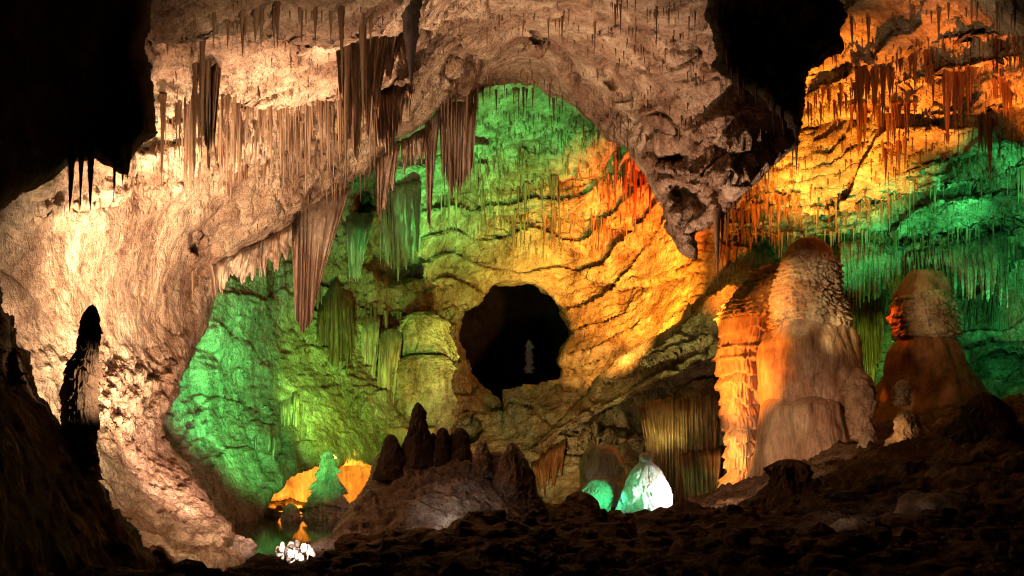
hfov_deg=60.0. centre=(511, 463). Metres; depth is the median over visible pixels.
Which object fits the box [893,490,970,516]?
boulder
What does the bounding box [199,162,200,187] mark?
stalactite
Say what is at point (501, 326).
passage wall
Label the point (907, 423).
stalagmite
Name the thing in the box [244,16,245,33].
stalactite
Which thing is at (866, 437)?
stalagmite
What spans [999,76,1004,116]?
stalactite
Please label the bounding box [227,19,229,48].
stalactite
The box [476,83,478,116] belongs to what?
stalactite
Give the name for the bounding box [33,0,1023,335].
soda straw fringe
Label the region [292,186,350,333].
stone curtain
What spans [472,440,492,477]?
stalagmite
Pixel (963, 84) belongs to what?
stalactite
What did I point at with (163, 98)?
stalactite
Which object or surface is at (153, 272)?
stalactite
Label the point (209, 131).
stone curtain
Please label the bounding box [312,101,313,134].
stalactite
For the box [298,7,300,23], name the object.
stalactite
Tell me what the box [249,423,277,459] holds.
stone curtain
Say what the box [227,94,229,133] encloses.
stalactite
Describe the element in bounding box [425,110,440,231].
stalactite
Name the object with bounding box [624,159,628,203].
stalactite
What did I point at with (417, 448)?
stalagmite
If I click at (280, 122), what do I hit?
stalactite
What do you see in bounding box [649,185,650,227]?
stalactite
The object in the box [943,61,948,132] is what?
stalactite
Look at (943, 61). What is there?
stalactite
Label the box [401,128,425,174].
stone curtain
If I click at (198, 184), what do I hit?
stalactite
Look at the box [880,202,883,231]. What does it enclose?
stalactite
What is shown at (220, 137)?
stalactite
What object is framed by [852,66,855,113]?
stalactite
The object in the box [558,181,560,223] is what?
stalactite
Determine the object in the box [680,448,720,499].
stone curtain
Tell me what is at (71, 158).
stalactite
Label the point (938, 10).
stalactite
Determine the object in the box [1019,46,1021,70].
stalactite
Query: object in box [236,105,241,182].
stalactite
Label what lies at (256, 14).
stalactite
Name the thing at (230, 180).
stalactite
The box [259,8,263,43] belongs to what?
stalactite
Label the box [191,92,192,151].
stalactite
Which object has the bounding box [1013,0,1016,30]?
stalactite
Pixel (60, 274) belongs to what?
cave ceiling
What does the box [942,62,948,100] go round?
stalactite
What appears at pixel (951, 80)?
stalactite
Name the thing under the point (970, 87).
stalactite
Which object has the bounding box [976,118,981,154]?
stalactite
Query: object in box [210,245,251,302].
stone curtain
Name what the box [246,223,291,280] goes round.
stone curtain
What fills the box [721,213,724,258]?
stalactite
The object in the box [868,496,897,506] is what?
boulder
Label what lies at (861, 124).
stalactite
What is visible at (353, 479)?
grotto wall
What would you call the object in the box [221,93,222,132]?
stalactite
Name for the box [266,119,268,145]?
stalactite
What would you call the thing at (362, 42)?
stalactite
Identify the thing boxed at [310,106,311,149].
stalactite
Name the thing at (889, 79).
stalactite
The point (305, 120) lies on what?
stalactite
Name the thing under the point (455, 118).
stalactite
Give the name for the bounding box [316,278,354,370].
stone curtain
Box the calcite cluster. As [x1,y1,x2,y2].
[275,539,315,562]
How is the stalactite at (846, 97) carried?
hanging from the cave wall at (258, 358)
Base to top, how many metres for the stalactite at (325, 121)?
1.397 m
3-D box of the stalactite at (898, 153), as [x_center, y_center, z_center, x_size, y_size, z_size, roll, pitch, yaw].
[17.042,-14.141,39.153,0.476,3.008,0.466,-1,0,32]
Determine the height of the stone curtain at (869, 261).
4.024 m
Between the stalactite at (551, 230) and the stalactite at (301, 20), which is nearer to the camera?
the stalactite at (301, 20)
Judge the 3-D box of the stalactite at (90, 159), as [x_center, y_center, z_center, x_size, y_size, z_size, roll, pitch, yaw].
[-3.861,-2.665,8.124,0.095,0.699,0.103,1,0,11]
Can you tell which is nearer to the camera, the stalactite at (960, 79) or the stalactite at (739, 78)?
the stalactite at (739, 78)
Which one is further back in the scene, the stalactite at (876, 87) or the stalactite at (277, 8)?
the stalactite at (876, 87)
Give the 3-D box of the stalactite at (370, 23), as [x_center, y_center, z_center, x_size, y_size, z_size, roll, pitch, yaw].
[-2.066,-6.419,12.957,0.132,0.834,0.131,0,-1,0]
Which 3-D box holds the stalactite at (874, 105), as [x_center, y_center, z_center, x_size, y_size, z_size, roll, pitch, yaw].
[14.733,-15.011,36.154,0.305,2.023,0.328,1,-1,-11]
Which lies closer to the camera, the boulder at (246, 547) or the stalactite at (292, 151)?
the boulder at (246, 547)
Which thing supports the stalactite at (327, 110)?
hanging from the cave ceiling
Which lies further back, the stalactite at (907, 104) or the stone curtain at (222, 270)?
the stalactite at (907, 104)
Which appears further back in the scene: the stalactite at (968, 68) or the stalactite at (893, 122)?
the stalactite at (893, 122)
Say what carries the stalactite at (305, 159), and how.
hanging from the cave ceiling
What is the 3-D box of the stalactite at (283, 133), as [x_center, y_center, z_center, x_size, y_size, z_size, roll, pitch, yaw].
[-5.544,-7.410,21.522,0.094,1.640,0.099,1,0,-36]
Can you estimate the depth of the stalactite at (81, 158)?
8.01 m
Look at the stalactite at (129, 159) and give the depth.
8.50 m
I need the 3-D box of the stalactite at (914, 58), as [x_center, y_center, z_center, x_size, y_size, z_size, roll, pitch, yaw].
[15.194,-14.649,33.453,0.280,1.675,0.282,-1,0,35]
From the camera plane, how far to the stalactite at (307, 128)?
21.43 m
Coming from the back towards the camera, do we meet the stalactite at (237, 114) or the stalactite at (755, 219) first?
the stalactite at (755, 219)
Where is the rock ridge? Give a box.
[0,281,157,575]
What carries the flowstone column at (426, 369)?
on the grotto wall at (353, 479)
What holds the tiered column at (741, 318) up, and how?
on the ground
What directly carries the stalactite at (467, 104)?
hanging from the cave ceiling
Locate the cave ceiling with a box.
[0,0,819,571]
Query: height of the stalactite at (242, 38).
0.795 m
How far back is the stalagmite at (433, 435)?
21.30 m
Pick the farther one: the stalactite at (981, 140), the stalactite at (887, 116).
the stalactite at (887, 116)
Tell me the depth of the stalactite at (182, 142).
17.94 m
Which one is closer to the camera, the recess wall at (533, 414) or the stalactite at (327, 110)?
the stalactite at (327, 110)
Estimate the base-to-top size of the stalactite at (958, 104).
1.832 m
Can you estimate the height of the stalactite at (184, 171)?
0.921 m
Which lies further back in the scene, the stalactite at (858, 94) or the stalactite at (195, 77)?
the stalactite at (858, 94)
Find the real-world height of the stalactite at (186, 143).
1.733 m
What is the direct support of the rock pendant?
hanging from the cave ceiling
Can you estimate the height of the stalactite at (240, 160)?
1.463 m
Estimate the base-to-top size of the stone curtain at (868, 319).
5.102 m
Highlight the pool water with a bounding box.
[233,511,339,554]
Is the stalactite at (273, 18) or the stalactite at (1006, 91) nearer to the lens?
the stalactite at (273, 18)
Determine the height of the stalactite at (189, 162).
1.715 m
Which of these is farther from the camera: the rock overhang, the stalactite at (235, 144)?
the stalactite at (235, 144)
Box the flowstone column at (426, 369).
[391,311,459,434]
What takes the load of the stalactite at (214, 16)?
hanging from the cave ceiling
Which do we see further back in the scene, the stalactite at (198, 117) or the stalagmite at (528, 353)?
the stalagmite at (528, 353)
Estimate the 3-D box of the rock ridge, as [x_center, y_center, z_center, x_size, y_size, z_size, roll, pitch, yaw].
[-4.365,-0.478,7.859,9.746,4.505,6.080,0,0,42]
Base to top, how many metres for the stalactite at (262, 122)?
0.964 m
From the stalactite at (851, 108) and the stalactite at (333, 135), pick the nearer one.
the stalactite at (333, 135)
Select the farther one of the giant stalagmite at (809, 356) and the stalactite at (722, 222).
the giant stalagmite at (809, 356)
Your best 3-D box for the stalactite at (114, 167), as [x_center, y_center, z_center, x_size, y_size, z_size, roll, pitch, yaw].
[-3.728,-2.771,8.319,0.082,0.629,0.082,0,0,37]
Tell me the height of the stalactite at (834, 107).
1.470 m
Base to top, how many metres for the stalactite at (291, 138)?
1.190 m
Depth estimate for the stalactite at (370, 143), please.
23.70 m
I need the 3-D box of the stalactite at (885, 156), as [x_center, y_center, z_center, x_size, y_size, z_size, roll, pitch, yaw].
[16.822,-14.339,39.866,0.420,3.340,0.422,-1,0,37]
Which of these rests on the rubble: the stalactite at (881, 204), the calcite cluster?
the calcite cluster
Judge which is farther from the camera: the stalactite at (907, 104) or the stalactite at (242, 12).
the stalactite at (907, 104)
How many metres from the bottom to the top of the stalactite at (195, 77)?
2.021 m
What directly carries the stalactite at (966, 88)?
hanging from the cave wall at (258, 358)
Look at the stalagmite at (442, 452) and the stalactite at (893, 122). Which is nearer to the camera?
the stalagmite at (442, 452)
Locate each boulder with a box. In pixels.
[226,535,257,559]
[552,491,599,521]
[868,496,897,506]
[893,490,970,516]
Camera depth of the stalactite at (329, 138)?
22.45 m
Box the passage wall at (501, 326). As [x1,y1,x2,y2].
[459,284,568,402]
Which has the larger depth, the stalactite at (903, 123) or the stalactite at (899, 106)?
the stalactite at (903, 123)
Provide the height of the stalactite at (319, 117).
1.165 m
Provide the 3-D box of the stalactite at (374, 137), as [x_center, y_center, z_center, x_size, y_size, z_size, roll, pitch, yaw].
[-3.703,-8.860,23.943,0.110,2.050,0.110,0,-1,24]
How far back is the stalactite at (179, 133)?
14.70 m
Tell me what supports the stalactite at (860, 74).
hanging from the cave wall at (258, 358)
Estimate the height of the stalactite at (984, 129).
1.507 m
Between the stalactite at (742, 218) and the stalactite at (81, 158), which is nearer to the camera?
the stalactite at (81, 158)
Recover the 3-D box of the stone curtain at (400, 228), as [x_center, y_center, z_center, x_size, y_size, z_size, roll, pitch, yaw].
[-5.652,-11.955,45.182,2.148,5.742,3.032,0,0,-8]
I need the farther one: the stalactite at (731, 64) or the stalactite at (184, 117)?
the stalactite at (731, 64)
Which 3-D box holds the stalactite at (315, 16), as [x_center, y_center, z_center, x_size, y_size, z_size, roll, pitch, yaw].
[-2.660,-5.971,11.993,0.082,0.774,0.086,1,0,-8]
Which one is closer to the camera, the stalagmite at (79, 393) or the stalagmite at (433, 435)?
the stalagmite at (79, 393)
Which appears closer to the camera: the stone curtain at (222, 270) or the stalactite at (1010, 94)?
the stone curtain at (222, 270)
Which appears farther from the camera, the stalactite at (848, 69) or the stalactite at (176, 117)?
the stalactite at (848, 69)
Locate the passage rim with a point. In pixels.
(461, 350)
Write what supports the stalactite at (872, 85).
hanging from the cave wall at (258, 358)
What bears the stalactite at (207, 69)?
hanging from the cave ceiling
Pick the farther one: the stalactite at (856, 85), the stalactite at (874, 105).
the stalactite at (856, 85)
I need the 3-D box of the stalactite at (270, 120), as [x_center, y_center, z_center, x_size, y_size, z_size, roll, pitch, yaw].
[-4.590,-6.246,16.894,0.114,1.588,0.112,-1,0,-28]
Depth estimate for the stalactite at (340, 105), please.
16.61 m
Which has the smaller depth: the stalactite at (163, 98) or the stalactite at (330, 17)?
the stalactite at (330, 17)
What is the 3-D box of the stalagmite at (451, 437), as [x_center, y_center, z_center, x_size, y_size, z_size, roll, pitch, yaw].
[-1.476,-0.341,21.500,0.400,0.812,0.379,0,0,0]
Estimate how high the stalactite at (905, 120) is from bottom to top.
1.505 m
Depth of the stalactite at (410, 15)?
14.72 m
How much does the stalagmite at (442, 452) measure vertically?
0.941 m
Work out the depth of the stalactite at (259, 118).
20.06 m
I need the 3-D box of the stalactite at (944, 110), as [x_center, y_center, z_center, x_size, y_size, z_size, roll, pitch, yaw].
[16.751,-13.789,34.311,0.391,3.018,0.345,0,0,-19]
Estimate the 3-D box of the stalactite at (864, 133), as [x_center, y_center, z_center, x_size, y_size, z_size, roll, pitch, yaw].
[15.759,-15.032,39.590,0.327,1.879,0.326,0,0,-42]
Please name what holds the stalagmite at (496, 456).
on the flowstone mound
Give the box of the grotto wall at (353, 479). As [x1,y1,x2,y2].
[270,427,435,503]
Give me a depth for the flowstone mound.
19.20 m
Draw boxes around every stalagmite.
[59,305,103,479]
[280,503,302,520]
[302,449,349,518]
[372,434,405,479]
[402,402,433,466]
[431,433,435,451]
[433,427,450,466]
[450,433,452,450]
[451,428,472,461]
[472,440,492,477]
[489,452,502,477]
[492,442,550,520]
[523,340,534,373]
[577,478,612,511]
[579,446,625,506]
[615,452,672,513]
[737,459,820,508]
[746,236,863,478]
[839,368,878,442]
[857,430,878,447]
[873,269,990,423]
[883,410,932,445]
[892,380,911,405]
[940,392,1023,443]
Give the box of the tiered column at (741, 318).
[711,264,779,490]
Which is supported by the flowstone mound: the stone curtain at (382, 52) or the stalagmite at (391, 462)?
the stalagmite at (391, 462)
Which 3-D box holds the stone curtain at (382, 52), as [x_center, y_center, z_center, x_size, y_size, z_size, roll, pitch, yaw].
[-2.698,-7.627,16.976,2.045,4.412,3.570,0,0,0]
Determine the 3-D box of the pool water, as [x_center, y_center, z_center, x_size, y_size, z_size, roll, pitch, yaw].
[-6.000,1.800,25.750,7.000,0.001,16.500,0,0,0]
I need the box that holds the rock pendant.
[704,0,847,138]
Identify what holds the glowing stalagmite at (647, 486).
on the ground
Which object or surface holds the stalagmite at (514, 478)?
on the flowstone mound
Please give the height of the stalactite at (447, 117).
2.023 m
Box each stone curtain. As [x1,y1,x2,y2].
[198,63,220,171]
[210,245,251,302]
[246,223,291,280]
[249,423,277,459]
[280,391,299,426]
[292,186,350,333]
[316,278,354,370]
[335,32,406,162]
[346,212,373,282]
[361,316,379,378]
[374,83,412,158]
[375,140,400,221]
[377,328,402,404]
[380,180,420,280]
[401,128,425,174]
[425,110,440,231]
[439,101,476,199]
[531,439,565,497]
[638,395,716,501]
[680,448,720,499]
[840,239,906,313]
[847,296,885,386]
[906,230,1007,307]
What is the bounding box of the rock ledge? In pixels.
[527,282,741,451]
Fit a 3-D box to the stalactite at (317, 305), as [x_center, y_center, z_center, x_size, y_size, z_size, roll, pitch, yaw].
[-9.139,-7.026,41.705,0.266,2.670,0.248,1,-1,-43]
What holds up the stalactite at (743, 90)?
hanging from the rock pendant
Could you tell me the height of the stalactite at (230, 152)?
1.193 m
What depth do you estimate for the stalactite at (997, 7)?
24.61 m
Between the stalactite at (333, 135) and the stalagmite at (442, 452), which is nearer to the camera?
the stalagmite at (442, 452)
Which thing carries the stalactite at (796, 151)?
hanging from the cave ceiling
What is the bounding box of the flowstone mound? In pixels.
[306,445,531,550]
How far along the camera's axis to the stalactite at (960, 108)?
33.62 m
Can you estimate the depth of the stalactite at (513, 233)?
57.12 m
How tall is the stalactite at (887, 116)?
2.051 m
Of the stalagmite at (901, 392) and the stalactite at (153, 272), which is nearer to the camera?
the stalactite at (153, 272)
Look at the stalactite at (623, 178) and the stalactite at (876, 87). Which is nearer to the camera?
the stalactite at (876, 87)
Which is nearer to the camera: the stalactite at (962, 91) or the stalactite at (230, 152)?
the stalactite at (230, 152)
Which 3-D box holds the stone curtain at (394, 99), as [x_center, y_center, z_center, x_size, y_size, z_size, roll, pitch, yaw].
[-2.836,-8.251,21.128,0.971,2.523,2.752,0,0,0]
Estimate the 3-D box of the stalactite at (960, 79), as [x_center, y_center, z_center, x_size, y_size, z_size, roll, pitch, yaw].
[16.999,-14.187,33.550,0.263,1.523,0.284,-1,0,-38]
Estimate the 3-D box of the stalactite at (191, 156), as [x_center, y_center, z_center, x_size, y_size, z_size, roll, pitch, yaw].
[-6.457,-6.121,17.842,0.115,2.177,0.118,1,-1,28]
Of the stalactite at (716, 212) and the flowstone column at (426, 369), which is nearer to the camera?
the stalactite at (716, 212)
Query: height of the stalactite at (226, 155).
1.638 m
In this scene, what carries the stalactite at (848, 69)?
hanging from the cave wall at (258, 358)
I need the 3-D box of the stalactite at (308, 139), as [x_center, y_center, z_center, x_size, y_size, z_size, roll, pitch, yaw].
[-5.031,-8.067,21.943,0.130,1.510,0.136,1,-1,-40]
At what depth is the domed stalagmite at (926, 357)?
40.63 m
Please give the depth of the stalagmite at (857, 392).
32.67 m
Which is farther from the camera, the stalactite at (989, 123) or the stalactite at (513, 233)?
the stalactite at (513, 233)
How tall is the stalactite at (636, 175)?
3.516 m
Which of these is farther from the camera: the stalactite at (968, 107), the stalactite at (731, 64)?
the stalactite at (968, 107)
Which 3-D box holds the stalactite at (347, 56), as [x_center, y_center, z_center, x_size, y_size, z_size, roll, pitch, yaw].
[-2.867,-6.229,15.366,0.226,2.924,0.222,0,-1,11]
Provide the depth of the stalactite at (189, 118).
15.26 m
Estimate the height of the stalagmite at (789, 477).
1.518 m
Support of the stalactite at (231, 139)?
hanging from the cave ceiling
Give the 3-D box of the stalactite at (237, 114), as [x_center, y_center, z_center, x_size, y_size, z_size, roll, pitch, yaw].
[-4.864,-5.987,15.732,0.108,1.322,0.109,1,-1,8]
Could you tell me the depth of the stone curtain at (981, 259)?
41.87 m
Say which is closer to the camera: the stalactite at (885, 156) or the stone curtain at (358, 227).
the stalactite at (885, 156)
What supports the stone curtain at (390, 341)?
hanging from the cave wall at (258, 358)
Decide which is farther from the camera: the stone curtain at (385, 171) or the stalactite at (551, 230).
the stalactite at (551, 230)
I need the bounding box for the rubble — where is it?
[46,445,1023,575]
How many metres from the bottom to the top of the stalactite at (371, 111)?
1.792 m
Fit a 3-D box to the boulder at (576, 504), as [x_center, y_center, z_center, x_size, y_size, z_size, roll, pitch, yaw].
[1.899,1.390,25.426,1.856,1.206,1.785,0,0,0]
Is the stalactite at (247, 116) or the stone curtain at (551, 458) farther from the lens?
the stone curtain at (551, 458)
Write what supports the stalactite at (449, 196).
hanging from the cave wall at (258, 358)
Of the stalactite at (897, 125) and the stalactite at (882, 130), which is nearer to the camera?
the stalactite at (897, 125)
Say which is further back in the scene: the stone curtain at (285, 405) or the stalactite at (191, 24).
the stone curtain at (285, 405)
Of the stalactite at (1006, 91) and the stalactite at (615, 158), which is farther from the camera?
the stalactite at (615, 158)
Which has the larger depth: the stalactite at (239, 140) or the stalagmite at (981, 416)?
the stalagmite at (981, 416)
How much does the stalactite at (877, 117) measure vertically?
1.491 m
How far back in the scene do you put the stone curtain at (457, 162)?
28.56 m
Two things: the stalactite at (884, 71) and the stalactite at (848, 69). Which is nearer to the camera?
the stalactite at (884, 71)
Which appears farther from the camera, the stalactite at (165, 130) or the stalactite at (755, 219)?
the stalactite at (755, 219)
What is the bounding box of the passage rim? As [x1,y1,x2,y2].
[454,282,571,394]
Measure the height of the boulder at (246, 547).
0.541 m
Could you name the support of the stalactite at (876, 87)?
hanging from the cave wall at (258, 358)
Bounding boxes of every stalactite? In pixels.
[68,148,75,212]
[78,149,83,205]
[87,147,94,208]
[113,158,116,200]
[121,154,124,186]
[127,148,131,179]
[152,259,155,298]
[159,94,166,183]
[164,116,166,143]
[175,103,176,131]
[179,104,180,166]
[181,116,182,160]
[182,108,187,182]
[183,157,184,189]
[184,97,186,143]
[188,99,190,155]
[188,144,189,180]
[190,21,193,44]
[190,127,192,211]
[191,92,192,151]
[192,62,197,175]
[197,94,198,147]
[198,93,199,150]
[198,169,198,199]
[199,40,205,159]
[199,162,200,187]
[205,58,210,121]
[212,11,215,46]
[218,99,223,182]
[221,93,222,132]
[225,121,229,186]
[226,107,228,153]
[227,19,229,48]
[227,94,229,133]
[229,132,231,178]
[229,164,232,196]
[231,123,232,161]
[232,102,234,147]
[232,144,234,180]
[235,124,235,165]
[236,103,239,159]
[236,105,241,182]
[239,9,245,33]
[240,139,241,183]
[241,23,243,56]
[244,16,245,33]
[244,117,246,161]
[246,107,248,134]
[253,5,260,40]
[255,130,257,176]
[258,109,260,154]
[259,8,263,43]
[262,110,263,139]
[264,109,265,144]
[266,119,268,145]
[268,105,271,175]
[271,8,275,48]
[274,1,280,49]
[279,108,282,173]
[282,124,284,191]
[284,107,286,140]
[289,131,290,173]
[291,117,292,161]
[292,132,293,174]
[296,116,299,179]
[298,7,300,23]
[300,9,302,42]
[303,121,306,195]
[305,103,306,143]
[307,113,307,143]
[308,105,309,168]
[308,122,308,157]
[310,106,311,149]
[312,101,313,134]
[314,6,316,42]
[316,286,320,315]
[318,102,319,135]
[319,100,322,161]
[324,103,326,140]
[326,101,329,166]
[329,10,332,38]
[329,109,330,170]
[332,115,334,177]
[336,99,339,163]
[337,5,344,80]
[339,93,342,149]
[343,43,351,188]
[359,23,365,132]
[369,13,372,47]
[369,116,370,170]
[371,99,372,128]
[373,108,375,165]
[383,311,388,329]
[401,0,421,87]
[443,194,446,234]
[447,99,448,137]
[448,192,450,226]
[450,95,452,132]
[455,94,456,147]
[465,94,468,134]
[468,90,471,113]
[474,88,476,106]
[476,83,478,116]
[510,215,516,264]
[550,217,553,249]
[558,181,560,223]
[612,152,617,205]
[621,163,624,199]
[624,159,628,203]
[632,170,637,231]
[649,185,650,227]
[712,208,722,284]
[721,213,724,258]
[730,60,733,87]
[738,65,740,92]
[739,208,744,241]
[742,79,744,105]
[754,204,756,239]
[782,110,783,138]
[795,136,798,173]
[832,100,836,122]
[844,92,847,116]
[847,66,851,100]
[848,63,853,97]
[849,104,853,134]
[850,16,853,50]
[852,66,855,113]
[854,67,857,105]
[855,68,860,126]
[856,103,860,155]
[858,66,863,120]
[860,106,862,144]
[862,105,867,145]
[863,65,865,86]
[865,69,868,107]
[866,17,870,54]
[868,74,870,100]
[870,74,873,106]
[872,94,874,115]
[873,68,878,107]
[876,103,880,137]
[878,67,883,125]
[880,65,886,101]
[880,110,884,159]
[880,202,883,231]
[884,119,887,180]
[885,113,889,150]
[887,66,891,102]
[889,102,895,146]
[895,123,900,176]
[896,102,901,134]
[896,114,898,150]
[901,114,906,167]
[902,114,906,158]
[903,102,906,138]
[905,101,911,139]
[911,52,916,91]
[927,50,932,82]
[936,8,941,49]
[940,59,947,130]
[941,77,946,142]
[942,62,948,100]
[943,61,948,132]
[947,88,950,144]
[948,63,954,101]
[952,72,957,133]
[957,74,961,125]
[957,88,958,119]
[959,72,962,107]
[961,72,963,104]
[963,70,967,108]
[963,75,964,96]
[964,72,969,119]
[965,65,970,106]
[970,72,971,99]
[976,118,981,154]
[980,120,982,149]
[982,116,986,152]
[984,111,992,179]
[995,1,998,31]
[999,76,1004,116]
[1003,79,1008,116]
[1007,82,1012,118]
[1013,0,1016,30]
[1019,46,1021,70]
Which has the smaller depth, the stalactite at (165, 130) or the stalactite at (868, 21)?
the stalactite at (165, 130)
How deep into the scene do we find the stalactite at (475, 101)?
29.47 m
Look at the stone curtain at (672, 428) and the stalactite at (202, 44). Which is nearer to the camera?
the stalactite at (202, 44)
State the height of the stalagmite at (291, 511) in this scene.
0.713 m
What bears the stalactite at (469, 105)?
hanging from the cave ceiling
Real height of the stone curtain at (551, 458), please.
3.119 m
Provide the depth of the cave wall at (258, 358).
44.06 m
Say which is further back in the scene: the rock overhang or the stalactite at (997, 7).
the stalactite at (997, 7)
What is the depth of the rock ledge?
46.83 m
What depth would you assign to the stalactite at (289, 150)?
21.52 m
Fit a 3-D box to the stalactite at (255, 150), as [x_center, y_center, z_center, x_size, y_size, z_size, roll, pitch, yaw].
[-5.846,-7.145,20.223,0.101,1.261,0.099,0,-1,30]
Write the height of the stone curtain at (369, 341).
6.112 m
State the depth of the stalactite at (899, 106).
37.29 m
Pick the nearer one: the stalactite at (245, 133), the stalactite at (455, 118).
the stalactite at (245, 133)
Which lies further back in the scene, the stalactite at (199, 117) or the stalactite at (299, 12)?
the stalactite at (199, 117)
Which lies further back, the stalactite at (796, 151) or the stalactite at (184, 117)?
the stalactite at (796, 151)
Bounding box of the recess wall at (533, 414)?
[502,357,719,504]
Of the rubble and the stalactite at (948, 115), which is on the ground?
the rubble
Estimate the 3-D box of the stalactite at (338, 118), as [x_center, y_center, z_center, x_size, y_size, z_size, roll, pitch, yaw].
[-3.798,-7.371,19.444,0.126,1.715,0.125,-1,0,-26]
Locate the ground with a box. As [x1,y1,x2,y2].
[46,393,1023,575]
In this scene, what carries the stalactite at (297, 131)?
hanging from the cave ceiling
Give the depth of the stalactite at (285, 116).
17.58 m
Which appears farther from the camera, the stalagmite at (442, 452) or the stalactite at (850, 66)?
the stalactite at (850, 66)
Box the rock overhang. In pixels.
[0,0,157,210]
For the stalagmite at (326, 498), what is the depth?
29.64 m
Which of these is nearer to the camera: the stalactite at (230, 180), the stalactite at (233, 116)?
the stalactite at (233, 116)
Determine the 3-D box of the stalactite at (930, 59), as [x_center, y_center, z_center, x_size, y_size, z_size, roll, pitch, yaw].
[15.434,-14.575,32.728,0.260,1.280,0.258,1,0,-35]
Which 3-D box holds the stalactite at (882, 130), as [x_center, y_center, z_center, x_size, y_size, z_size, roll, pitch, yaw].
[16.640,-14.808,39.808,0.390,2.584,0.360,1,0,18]
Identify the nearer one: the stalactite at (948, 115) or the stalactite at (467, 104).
the stalactite at (467, 104)
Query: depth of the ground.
15.72 m
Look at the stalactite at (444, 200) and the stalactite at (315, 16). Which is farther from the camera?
the stalactite at (444, 200)
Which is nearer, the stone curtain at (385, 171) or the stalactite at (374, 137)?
the stalactite at (374, 137)
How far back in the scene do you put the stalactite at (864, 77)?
36.23 m
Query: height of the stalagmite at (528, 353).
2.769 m
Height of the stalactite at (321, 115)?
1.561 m
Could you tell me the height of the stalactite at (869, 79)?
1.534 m
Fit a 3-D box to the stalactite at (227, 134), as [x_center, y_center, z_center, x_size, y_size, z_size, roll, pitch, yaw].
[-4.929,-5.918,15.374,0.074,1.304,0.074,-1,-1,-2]
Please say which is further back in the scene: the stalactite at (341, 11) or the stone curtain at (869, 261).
the stone curtain at (869, 261)
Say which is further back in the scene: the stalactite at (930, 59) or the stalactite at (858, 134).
the stalactite at (858, 134)
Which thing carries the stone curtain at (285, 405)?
hanging from the cave wall at (258, 358)
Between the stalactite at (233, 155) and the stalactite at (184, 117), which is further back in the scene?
the stalactite at (233, 155)
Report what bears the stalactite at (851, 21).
hanging from the cave wall at (258, 358)
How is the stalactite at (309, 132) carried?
hanging from the cave ceiling
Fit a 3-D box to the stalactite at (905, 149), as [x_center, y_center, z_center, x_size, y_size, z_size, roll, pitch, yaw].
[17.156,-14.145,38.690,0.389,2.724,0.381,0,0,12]
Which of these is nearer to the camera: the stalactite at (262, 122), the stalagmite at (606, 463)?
the stalactite at (262, 122)
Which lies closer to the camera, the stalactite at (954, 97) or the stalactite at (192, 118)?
the stalactite at (192, 118)
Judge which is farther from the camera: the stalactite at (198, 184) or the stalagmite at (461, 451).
the stalagmite at (461, 451)
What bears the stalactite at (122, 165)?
hanging from the rock overhang
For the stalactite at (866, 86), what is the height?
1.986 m
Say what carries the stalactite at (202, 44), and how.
hanging from the cave ceiling
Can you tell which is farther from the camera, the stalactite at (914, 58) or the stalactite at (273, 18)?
the stalactite at (914, 58)
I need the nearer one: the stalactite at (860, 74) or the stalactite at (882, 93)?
the stalactite at (882, 93)
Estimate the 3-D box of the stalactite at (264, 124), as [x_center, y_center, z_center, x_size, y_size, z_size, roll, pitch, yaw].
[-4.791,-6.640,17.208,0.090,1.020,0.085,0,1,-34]
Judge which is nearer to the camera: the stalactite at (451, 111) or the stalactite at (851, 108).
the stalactite at (451, 111)
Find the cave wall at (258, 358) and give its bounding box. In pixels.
[164,0,1023,523]
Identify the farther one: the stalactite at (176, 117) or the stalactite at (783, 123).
the stalactite at (783, 123)
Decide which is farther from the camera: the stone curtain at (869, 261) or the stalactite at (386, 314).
the stalactite at (386, 314)

